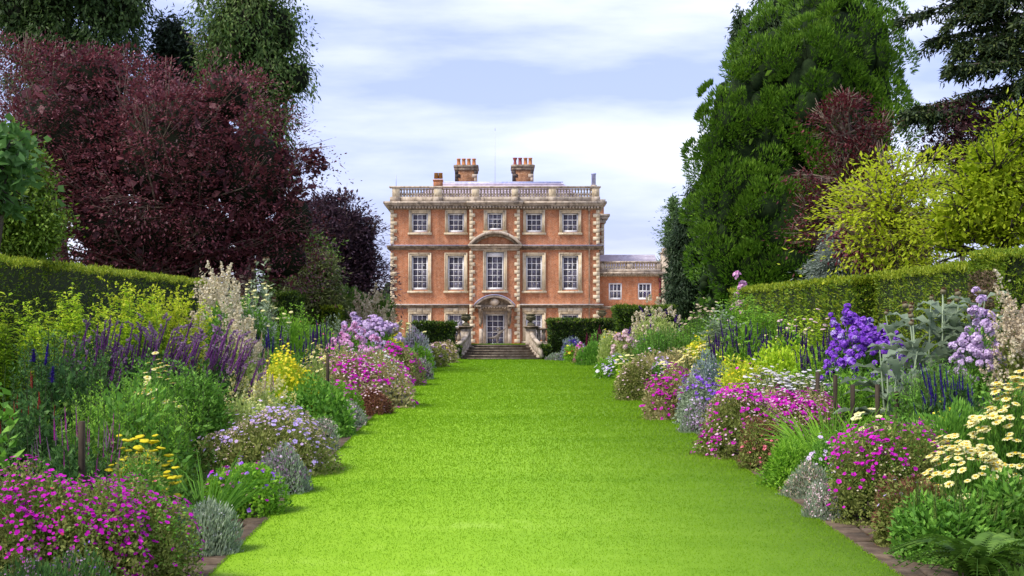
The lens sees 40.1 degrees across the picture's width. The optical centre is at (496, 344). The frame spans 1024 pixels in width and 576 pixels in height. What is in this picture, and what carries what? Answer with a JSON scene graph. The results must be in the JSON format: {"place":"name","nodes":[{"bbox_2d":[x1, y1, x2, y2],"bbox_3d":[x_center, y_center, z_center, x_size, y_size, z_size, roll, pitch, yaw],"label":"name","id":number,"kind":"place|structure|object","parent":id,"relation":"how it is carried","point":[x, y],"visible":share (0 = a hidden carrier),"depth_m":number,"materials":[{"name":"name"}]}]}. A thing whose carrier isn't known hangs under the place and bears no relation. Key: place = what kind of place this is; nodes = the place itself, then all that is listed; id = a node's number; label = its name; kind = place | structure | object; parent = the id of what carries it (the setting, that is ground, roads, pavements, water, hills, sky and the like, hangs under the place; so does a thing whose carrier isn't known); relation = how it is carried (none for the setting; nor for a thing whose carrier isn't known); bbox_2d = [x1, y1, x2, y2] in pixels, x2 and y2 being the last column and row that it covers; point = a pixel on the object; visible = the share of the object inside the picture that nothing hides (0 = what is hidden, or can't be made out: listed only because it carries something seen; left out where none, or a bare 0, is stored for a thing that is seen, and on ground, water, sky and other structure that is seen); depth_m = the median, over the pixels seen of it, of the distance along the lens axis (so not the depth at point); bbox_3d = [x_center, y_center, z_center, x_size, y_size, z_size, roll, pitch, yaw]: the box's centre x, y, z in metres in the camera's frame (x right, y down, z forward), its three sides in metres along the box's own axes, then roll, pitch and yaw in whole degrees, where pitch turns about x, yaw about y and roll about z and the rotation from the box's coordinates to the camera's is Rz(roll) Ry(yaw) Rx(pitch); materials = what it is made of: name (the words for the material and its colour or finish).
{"place":"outdoors","nodes":[
{"label":"outdoors","id":0,"kind":"place"},
{"bbox_2d":[0,0,1023,291],"label":"sky","id":1,"kind":"structure","parent":0,"point":[409,89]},
{"bbox_3d":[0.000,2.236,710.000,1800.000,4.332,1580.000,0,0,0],"label":"ground","id":2,"kind":"structure","parent":0,"visible":0},
{"bbox_2d":[7,460,252,573],"bbox_3d":[-7.395,1.421,30.500,11.210,1.733,53.000,0,0,0],"label":"flower bed","id":3,"kind":"object","parent":2,"relation":"on","point":[154,567],"depth_m":16.90,"materials":[{"name":"soil"}]},
{"bbox_2d":[0,365,25,512],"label":"leafy perennial","id":4,"kind":"object","parent":3,"relation":"on","point":[10,422],"visible":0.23,"depth_m":14.35,"materials":[{"name":"green plant"}]},
{"bbox_2d":[0,374,62,486],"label":"spire plant","id":5,"kind":"object","parent":3,"relation":"on","point":[32,428],"visible":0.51,"depth_m":16.27,"materials":[{"name":"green plant"}]},
{"bbox_2d":[0,113,65,246],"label":"leaved tree","id":6,"kind":"object","parent":3,"relation":"on","point":[13,156],"visible":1,"depth_m":19.87,"materials":[{"name":"green plant"}]},
{"bbox_2d":[0,292,81,453],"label":"leafy perennial","id":7,"kind":"object","parent":3,"relation":"on","point":[5,359],"visible":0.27,"depth_m":20.88,"materials":[{"name":"plant"}]},
{"bbox_2d":[0,116,87,274],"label":"green tree","id":8,"kind":"object","parent":3,"relation":"on","point":[41,233],"visible":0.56,"depth_m":24.65,"materials":[{"name":"green plant"}]},
{"bbox_2d":[0,540,121,575],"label":"airy perennial","id":9,"kind":"object","parent":3,"relation":"on","point":[63,569],"visible":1,"depth_m":9.91,"materials":[{"name":"green plant"}]},
{"bbox_2d":[0,326,122,454],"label":"leafy perennial","id":10,"kind":"object","parent":3,"relation":"on","point":[66,375],"visible":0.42,"depth_m":18.39,"materials":[{"name":"green plant"}]},
{"bbox_2d":[22,409,122,521],"bbox_3d":[-4.281,1.339,14.209,1.199,1.453,1.211,0,0,43],"label":"spire plant","id":11,"kind":"object","parent":3,"relation":"on","point":[67,468],"visible":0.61,"depth_m":14.12,"materials":[{"name":"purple plant"}]},
{"bbox_2d":[0,454,151,575],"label":"flowering mound","id":12,"kind":"object","parent":3,"relation":"on","point":[21,527],"visible":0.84,"depth_m":11.11,"materials":[{"name":"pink plant"}]},
{"bbox_2d":[29,282,125,374],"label":"leafy perennial","id":13,"kind":"object","parent":3,"relation":"on","point":[75,316],"visible":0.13,"depth_m":22.86,"materials":[{"name":"plant"}]},
{"bbox_2d":[59,316,141,395],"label":"spire plant","id":14,"kind":"object","parent":3,"relation":"on","point":[110,372],"visible":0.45,"depth_m":20.63,"materials":[{"name":"purple plant"}]},
{"bbox_2d":[0,253,217,383],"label":"clipped hedge","id":15,"kind":"object","parent":3,"relation":"on","point":[22,279],"visible":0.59,"depth_m":26.49,"materials":[{"name":"plant"}]},
{"bbox_2d":[81,448,171,530],"bbox_3d":[-3.396,1.528,13.027,0.964,1.144,0.797,0,0,0],"label":"flowering mound","id":16,"kind":"object","parent":3,"relation":"on","point":[158,487],"visible":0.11,"depth_m":12.98,"materials":[{"name":"green plant"}]},
{"bbox_2d":[52,377,208,494],"bbox_3d":[-4.556,1.175,17.189,2.061,1.639,1.856,0,0,0],"label":"leafy perennial","id":17,"kind":"object","parent":3,"relation":"on","point":[147,416],"visible":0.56,"depth_m":16.99,"materials":[{"name":"green plant"}]},
{"bbox_2d":[87,276,185,376],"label":"leafy perennial","id":18,"kind":"object","parent":3,"relation":"on","point":[126,331],"visible":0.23,"depth_m":24.50,"materials":[{"name":"plant"}]},
{"bbox_2d":[80,472,207,575],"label":"flowering mound","id":19,"kind":"object","parent":3,"relation":"on","point":[157,532],"visible":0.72,"depth_m":11.47,"materials":[{"name":"pink plant"}]},
{"bbox_2d":[108,312,207,400],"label":"spire plant","id":20,"kind":"object","parent":3,"relation":"on","point":[156,344],"visible":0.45,"depth_m":21.11,"materials":[{"name":"purple plant"}]},
{"bbox_2d":[108,347,222,470],"bbox_3d":[-4.797,0.982,19.967,1.745,1.902,1.818,0,0,0],"label":"leafy perennial","id":21,"kind":"object","parent":3,"relation":"on","point":[185,393],"visible":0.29,"depth_m":19.87,"materials":[{"name":"green plant"}]},
{"bbox_2d":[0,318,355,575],"bbox_3d":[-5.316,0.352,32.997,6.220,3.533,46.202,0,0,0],"label":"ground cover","id":22,"kind":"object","parent":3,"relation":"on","point":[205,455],"visible":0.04,"depth_m":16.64,"materials":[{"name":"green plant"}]},
{"bbox_2d":[0,26,361,320],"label":"copper tree","id":23,"kind":"object","parent":3,"relation":"on","point":[174,161],"visible":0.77,"depth_m":43.22,"materials":[{"name":"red plant"}]},
{"bbox_2d":[144,284,219,377],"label":"leafy perennial","id":24,"kind":"object","parent":3,"relation":"on","point":[173,324],"visible":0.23,"depth_m":25.73,"materials":[{"name":"green plant"}]},
{"bbox_2d":[173,362,237,464],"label":"leafy perennial","id":25,"kind":"object","parent":3,"relation":"on","point":[218,416],"visible":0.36,"depth_m":20.27,"materials":[{"name":"green plant"}]},
{"bbox_2d":[171,494,243,557],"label":"airy perennial","id":26,"kind":"object","parent":3,"relation":"on","point":[218,535],"visible":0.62,"depth_m":13.10,"materials":[{"name":"grey plant"}]},
{"bbox_2d":[166,314,266,411],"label":"spire plant","id":27,"kind":"object","parent":3,"relation":"on","point":[213,365],"visible":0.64,"depth_m":21.41,"materials":[{"name":"purple plant"}]},
{"bbox_2d":[163,448,281,517],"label":"strap leaved plant","id":28,"kind":"object","parent":3,"relation":"on","point":[233,497],"visible":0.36,"depth_m":14.96,"materials":[{"name":"green plant"}]},
{"bbox_2d":[185,260,260,379],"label":"plume plant","id":29,"kind":"object","parent":3,"relation":"on","point":[212,283],"visible":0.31,"depth_m":27.00,"materials":[{"name":"beige plant"}]},
{"bbox_2d":[218,296,263,393],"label":"plume plant","id":30,"kind":"object","parent":3,"relation":"on","point":[258,349],"visible":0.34,"depth_m":26.27,"materials":[{"name":"beige plant"}]},
{"bbox_2d":[201,455,293,519],"bbox_3d":[-2.827,1.602,15.576,0.972,0.747,0.918,0,0,26],"label":"flowering mound","id":31,"kind":"object","parent":3,"relation":"on","point":[271,503],"visible":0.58,"depth_m":15.45,"materials":[{"name":"green plant"}]},
{"bbox_2d":[216,281,292,379],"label":"leafy perennial","id":32,"kind":"object","parent":3,"relation":"on","point":[261,325],"visible":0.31,"depth_m":30.80,"materials":[{"name":"green plant"}]},
{"bbox_2d":[222,370,299,443],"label":"plume plant","id":33,"kind":"object","parent":3,"relation":"on","point":[262,394],"visible":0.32,"depth_m":21.56,"materials":[{"name":"beige plant"}]},
{"bbox_2d":[191,396,344,478],"bbox_3d":[-3.218,1.299,19.310,2.289,1.216,1.936,0,0,0],"label":"flowering mound","id":34,"kind":"object","parent":3,"relation":"on","point":[274,417],"visible":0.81,"depth_m":18.97,"materials":[{"name":"purple plant"}]},
{"bbox_2d":[183,410,375,575],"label":"paved edging","id":35,"kind":"object","parent":3,"relation":"on","point":[250,525],"visible":0.05,"depth_m":14.29,"materials":[{"name":"stone"}]},
{"bbox_2d":[253,440,313,496],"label":"mound","id":36,"kind":"object","parent":3,"relation":"on","point":[288,466],"visible":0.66,"depth_m":17.15,"materials":[{"name":"grey plant"}]},
{"bbox_2d":[261,339,319,420],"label":"flowering mound","id":37,"kind":"object","parent":3,"relation":"on","point":[291,372],"visible":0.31,"depth_m":24.90,"materials":[{"name":"yellow plant"}]},
{"bbox_2d":[269,242,357,327],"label":"olive shrub","id":38,"kind":"object","parent":3,"relation":"on","point":[332,292],"visible":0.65,"depth_m":49.47,"materials":[{"name":"green plant"}]},
{"bbox_2d":[282,371,358,437],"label":"perennials","id":39,"kind":"object","parent":3,"relation":"on","point":[336,411],"visible":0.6,"depth_m":24.40,"materials":[{"name":"green plant"}]},
{"bbox_2d":[309,342,418,408],"bbox_3d":[-2.981,0.751,30.989,2.526,1.648,2.554,0,0,0],"label":"flowering mound","id":40,"kind":"object","parent":3,"relation":"on","point":[361,375],"visible":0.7,"depth_m":30.63,"materials":[{"name":"pink plant"}]},
{"bbox_2d":[340,312,403,349],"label":"phlox plant","id":41,"kind":"object","parent":3,"relation":"on","point":[380,325],"visible":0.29,"depth_m":40.15,"materials":[{"name":"purple plant"}]},
{"bbox_2d":[383,158,609,345],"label":"country house","id":42,"kind":"structure","parent":2,"relation":"on","point":[489,257],"depth_m":103.93,"materials":[{"name":"brick"}]},
{"bbox_2d":[407,253,431,292],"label":"window","id":43,"kind":"structure","parent":42,"relation":"in","point":[419,263],"depth_m":104.11,"materials":[{"name":"white paint"}]},
{"bbox_2d":[443,253,467,292],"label":"window","id":44,"kind":"structure","parent":42,"relation":"in","point":[455,263],"depth_m":104.11,"materials":[{"name":"white paint"}]},
{"bbox_2d":[482,250,507,292],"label":"window","id":45,"kind":"structure","parent":42,"relation":"in","point":[494,262],"depth_m":103.81,"materials":[{"name":"white paint"}]},
{"bbox_2d":[479,307,511,343],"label":"door","id":46,"kind":"structure","parent":42,"relation":"in","point":[494,322],"depth_m":103.63,"materials":[{"name":"white paint"}]},
{"bbox_2d":[522,253,546,292],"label":"window","id":47,"kind":"structure","parent":42,"relation":"in","point":[533,263],"depth_m":104.11,"materials":[{"name":"white paint"}]},
{"bbox_2d":[558,253,582,292],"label":"window","id":48,"kind":"structure","parent":42,"relation":"in","point":[567,261],"depth_m":104.11,"materials":[{"name":"white paint"}]},
{"bbox_2d":[461,345,539,359],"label":"stone steps","id":49,"kind":"structure","parent":2,"relation":"on","point":[490,352],"depth_m":55.76,"materials":[{"name":"stone"}]},
{"bbox_2d":[206,359,903,575],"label":"lawn","id":50,"kind":"structure","parent":2,"relation":"on","point":[299,571],"depth_m":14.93,"materials":[{"name":"plant"}]},
{"bbox_2d":[599,248,668,321],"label":"brick wing","id":51,"kind":"structure","parent":2,"relation":"on","point":[629,279],"depth_m":104.60,"materials":[{"name":"brick"}]},
{"bbox_2d":[615,369,1023,575],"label":"flower bed","id":52,"kind":"object","parent":2,"relation":"on","point":[868,518],"depth_m":12.81,"materials":[{"name":"soil"}]},
{"bbox_2d":[544,316,616,355],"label":"clipped hedge","id":53,"kind":"object","parent":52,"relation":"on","point":[560,330],"visible":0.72,"depth_m":55.33,"materials":[{"name":"plant"}]},
{"bbox_2d":[612,353,654,400],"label":"flowering mound","id":54,"kind":"object","parent":52,"relation":"on","point":[631,375],"visible":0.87,"depth_m":32.80,"materials":[{"name":"green plant"}]},
{"bbox_2d":[627,291,684,356],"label":"plume plant","id":55,"kind":"object","parent":52,"relation":"on","point":[645,325],"visible":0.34,"depth_m":48.64,"materials":[{"name":"beige plant"}]},
{"bbox_2d":[628,324,695,362],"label":"leafy perennial","id":56,"kind":"object","parent":52,"relation":"on","point":[663,341],"visible":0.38,"depth_m":41.71,"materials":[{"name":"green plant"}]},
{"bbox_2d":[639,362,695,420],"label":"flowering mound","id":57,"kind":"object","parent":52,"relation":"on","point":[664,396],"visible":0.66,"depth_m":27.63,"materials":[{"name":"pink plant"}]},
{"bbox_2d":[672,369,728,423],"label":"flowering mound","id":58,"kind":"object","parent":52,"relation":"on","point":[705,391],"visible":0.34,"depth_m":26.69,"materials":[{"name":"purple plant"}]},
{"bbox_2d":[689,382,793,462],"bbox_3d":[3.824,1.199,21.303,1.558,1.288,1.600,0,0,-37],"label":"flowering mound","id":59,"kind":"object","parent":52,"relation":"on","point":[715,431],"visible":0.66,"depth_m":21.02,"materials":[{"name":"pink plant"}]},
{"bbox_2d":[704,319,782,378],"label":"spire plant","id":60,"kind":"object","parent":52,"relation":"on","point":[735,345],"visible":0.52,"depth_m":29.44,"materials":[{"name":"green plant"}]},
{"bbox_2d":[735,415,789,471],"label":"flowering mound","id":61,"kind":"object","parent":52,"relation":"on","point":[751,450],"visible":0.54,"depth_m":19.54,"materials":[{"name":"green plant"}]},
{"bbox_2d":[736,334,818,398],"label":"flowering mound","id":62,"kind":"object","parent":52,"relation":"on","point":[787,354],"visible":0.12,"depth_m":27.29,"materials":[{"name":"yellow plant"}]},
{"bbox_2d":[754,435,809,489],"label":"flowering mound","id":63,"kind":"object","parent":52,"relation":"on","point":[784,461],"visible":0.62,"depth_m":17.66,"materials":[{"name":"green plant"}]},
{"bbox_2d":[610,375,958,575],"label":"paved edging","id":64,"kind":"object","parent":52,"relation":"on","point":[859,536],"visible":0.1,"depth_m":13.35,"materials":[{"name":"stone"}]},
{"bbox_2d":[739,359,832,432],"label":"yarrow plant","id":65,"kind":"object","parent":52,"relation":"on","point":[777,379],"visible":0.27,"depth_m":24.06,"materials":[{"name":"white plant"}]},
{"bbox_2d":[753,384,849,438],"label":"flowering mound","id":66,"kind":"object","parent":52,"relation":"on","point":[787,398],"visible":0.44,"depth_m":22.16,"materials":[{"name":"pink plant"}]},
{"bbox_2d":[727,272,877,358],"bbox_3d":[8.430,-0.215,38.091,1.951,3.513,16.117,0,0,0],"label":"clipped hedge","id":67,"kind":"object","parent":52,"relation":"on","point":[834,294],"visible":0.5,"depth_m":33.70,"materials":[{"name":"plant"}]},
{"bbox_2d":[775,456,833,498],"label":"airy perennial","id":68,"kind":"object","parent":52,"relation":"on","point":[805,475],"visible":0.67,"depth_m":16.79,"materials":[{"name":"grey plant"}]},
{"bbox_2d":[799,481,846,520],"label":"airy perennial","id":69,"kind":"object","parent":52,"relation":"on","point":[816,502],"visible":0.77,"depth_m":15.16,"materials":[{"name":"grey plant"}]},
{"bbox_2d":[783,224,876,286],"bbox_3d":[9.112,-1.037,36.971,2.674,4.562,2.410,0,0,-35],"label":"blue spruce","id":70,"kind":"object","parent":52,"relation":"on","point":[820,269],"visible":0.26,"depth_m":36.70,"materials":[{"name":"green plant"}]},
{"bbox_2d":[644,305,1023,575],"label":"ground cover","id":71,"kind":"object","parent":52,"relation":"on","point":[1018,570],"visible":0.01,"depth_m":13.96,"materials":[{"name":"green plant"}]},
{"bbox_2d":[755,392,912,469],"bbox_3d":[4.571,1.208,18.699,2.335,1.208,2.469,0,0,0],"label":"strap leaved plant","id":72,"kind":"object","parent":52,"relation":"on","point":[785,434],"visible":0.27,"depth_m":18.67,"materials":[{"name":"green plant"}]},
{"bbox_2d":[763,85,907,275],"bbox_3d":[9.798,-3.136,39.812,4.384,8.572,2.846,0,0,0],"label":"red leaved tree","id":73,"kind":"object","parent":52,"relation":"on","point":[843,135],"visible":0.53,"depth_m":39.69,"materials":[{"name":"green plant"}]},
{"bbox_2d":[820,359,897,440],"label":"leafy perennial","id":74,"kind":"object","parent":52,"relation":"on","point":[861,398],"visible":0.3,"depth_m":22.55,"materials":[{"name":"green plant"}]},
{"bbox_2d":[820,303,919,402],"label":"phlox plant","id":75,"kind":"object","parent":52,"relation":"on","point":[862,334],"visible":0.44,"depth_m":25.03,"materials":[{"name":"purple plant"}]},
{"bbox_2d":[777,136,982,284],"bbox_3d":[8.848,-1.665,31.887,5.008,6.150,4.494,0,0,26],"label":"golden shrub","id":76,"kind":"object","parent":52,"relation":"on","point":[884,212],"visible":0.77,"depth_m":31.65,"materials":[{"name":"yellow plant"}]},
{"bbox_2d":[820,195,940,275],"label":"copper shrub","id":77,"kind":"object","parent":52,"relation":"on","point":[842,246],"visible":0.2,"depth_m":34.74,"materials":[{"name":"red plant"}]},
{"bbox_2d":[834,348,933,430],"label":"cardoon plant","id":78,"kind":"object","parent":52,"relation":"on","point":[894,365],"visible":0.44,"depth_m":20.51,"materials":[{"name":"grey plant"}]},
{"bbox_2d":[824,415,953,527],"bbox_3d":[4.295,1.403,15.200,1.564,1.300,1.142,0,0,0],"label":"flowering mound","id":79,"kind":"object","parent":52,"relation":"on","point":[881,461],"visible":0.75,"depth_m":15.04,"materials":[{"name":"pink plant"}]},
{"bbox_2d":[867,472,949,546],"bbox_3d":[4.064,1.638,13.693,0.866,0.785,0.819,0,0,0],"label":"flowering mound","id":80,"kind":"object","parent":52,"relation":"on","point":[881,513],"visible":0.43,"depth_m":13.63,"materials":[{"name":"green plant"}]},
{"bbox_2d":[869,260,975,378],"bbox_3d":[8.785,0.034,26.990,1.796,3.414,6.493,0,0,0],"label":"clipped hedge","id":81,"kind":"object","parent":52,"relation":"on","point":[912,284],"visible":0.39,"depth_m":27.06,"materials":[{"name":"plant"}]},
{"bbox_2d":[851,89,1023,302],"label":"golden tree","id":82,"kind":"object","parent":52,"relation":"on","point":[987,209],"visible":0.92,"depth_m":28.68,"materials":[{"name":"green plant"}]},
{"bbox_2d":[882,353,992,435],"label":"leafy perennial","id":83,"kind":"object","parent":52,"relation":"on","point":[917,394],"visible":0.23,"depth_m":19.77,"materials":[{"name":"green plant"}]},
{"bbox_2d":[860,287,1015,417],"bbox_3d":[6.768,0.414,21.512,2.548,2.622,2.084,0,0,10],"label":"cardoon plant","id":84,"kind":"object","parent":52,"relation":"on","point":[951,329],"visible":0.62,"depth_m":21.41,"materials":[{"name":"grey plant"}]},
{"bbox_2d":[896,395,990,477],"bbox_3d":[5.270,1.300,16.422,1.293,1.428,1.137,0,0,0],"label":"flowering mound","id":85,"kind":"object","parent":52,"relation":"on","point":[958,426],"visible":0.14,"depth_m":16.25,"materials":[{"name":"green plant"}]},
{"bbox_2d":[907,364,982,429],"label":"spire plant","id":86,"kind":"object","parent":52,"relation":"on","point":[954,392],"visible":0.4,"depth_m":18.34,"materials":[{"name":"blue plant"}]},
{"bbox_2d":[886,477,1017,570],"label":"perennials","id":87,"kind":"object","parent":52,"relation":"on","point":[959,516],"visible":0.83,"depth_m":12.87,"materials":[{"name":"green plant"}]},
{"bbox_2d":[883,531,1023,575],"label":"fern","id":88,"kind":"object","parent":52,"relation":"on","point":[980,555],"visible":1,"depth_m":11.57,"materials":[{"name":"plant"}]},
{"bbox_2d":[921,433,1021,536],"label":"daisy plant","id":89,"kind":"object","parent":52,"relation":"on","point":[960,465],"visible":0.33,"depth_m":13.80,"materials":[{"name":"yellow plant"}]},
{"bbox_2d":[948,286,1006,404],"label":"phlox plant","id":90,"kind":"object","parent":52,"relation":"on","point":[973,347],"visible":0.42,"depth_m":20.12,"materials":[{"name":"purple plant"}]},
{"bbox_2d":[957,369,1023,486],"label":"daisy plant","id":91,"kind":"object","parent":52,"relation":"on","point":[1009,442],"visible":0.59,"depth_m":15.25,"materials":[{"name":"yellow plant"}]},
{"bbox_2d":[962,245,1023,371],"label":"clipped hedge","id":92,"kind":"object","parent":52,"relation":"on","point":[1007,264],"visible":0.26,"depth_m":22.50,"materials":[{"name":"plant"}]},
{"bbox_2d":[968,465,1023,551],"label":"flowering mound","id":93,"kind":"object","parent":52,"relation":"on","point":[994,490],"visible":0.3,"depth_m":13.31,"materials":[{"name":"green plant"}]},
{"bbox_2d":[977,269,1023,407],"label":"plume plant","id":94,"kind":"object","parent":52,"relation":"on","point":[1016,338],"visible":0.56,"depth_m":19.59,"materials":[{"name":"beige plant"}]},
{"bbox_2d":[888,0,1023,199],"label":"dark fir","id":95,"kind":"object","parent":2,"relation":"on","point":[998,47],"visible":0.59,"depth_m":46.62,"materials":[{"name":"green plant"}]},
{"bbox_2d":[904,90,1011,260],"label":"red leaved tree","id":96,"kind":"object","parent":2,"relation":"on","point":[960,129],"visible":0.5,"depth_m":45.59,"materials":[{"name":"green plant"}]},
{"label":"terrace lawn","id":97,"kind":"structure","parent":0,"visible":0},
{"bbox_2d":[0,0,166,260],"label":"dark conifer","id":98,"kind":"object","parent":97,"relation":"on","point":[110,23],"visible":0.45,"depth_m":58.83,"materials":[{"name":"green plant"}]},
{"bbox_2d":[132,3,206,98],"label":"dark tree","id":99,"kind":"object","parent":97,"relation":"on","point":[169,40],"visible":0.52,"depth_m":62.24,"materials":[{"name":"green plant"}]},
{"bbox_2d":[180,0,322,318],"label":"weeping cypress","id":100,"kind":"object","parent":97,"relation":"on","point":[264,34],"visible":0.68,"depth_m":56.22,"materials":[{"name":"green plant"}]},
{"bbox_2d":[259,186,413,329],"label":"copper beech","id":101,"kind":"object","parent":97,"relation":"on","point":[361,267],"visible":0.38,"depth_m":86.70,"materials":[{"name":"purple plant"}]},
{"bbox_2d":[610,302,677,338],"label":"clipped hedge","id":102,"kind":"object","parent":97,"relation":"on","point":[622,314],"visible":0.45,"depth_m":61.04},
{"bbox_2d":[658,170,726,335],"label":"grey green cypress","id":103,"kind":"object","parent":97,"relation":"on","point":[681,291],"visible":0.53,"depth_m":65.37,"materials":[{"name":"green plant"}]},
{"bbox_2d":[694,0,804,178],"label":"weeping conifer","id":104,"kind":"object","parent":97,"relation":"on","point":[737,22],"visible":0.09,"depth_m":69.50,"materials":[{"name":"green plant"}]},
{"bbox_2d":[677,0,931,323],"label":"thuja tree","id":105,"kind":"object","parent":97,"relation":"on","point":[748,143],"visible":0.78,"depth_m":58.69,"materials":[{"name":"green plant"}]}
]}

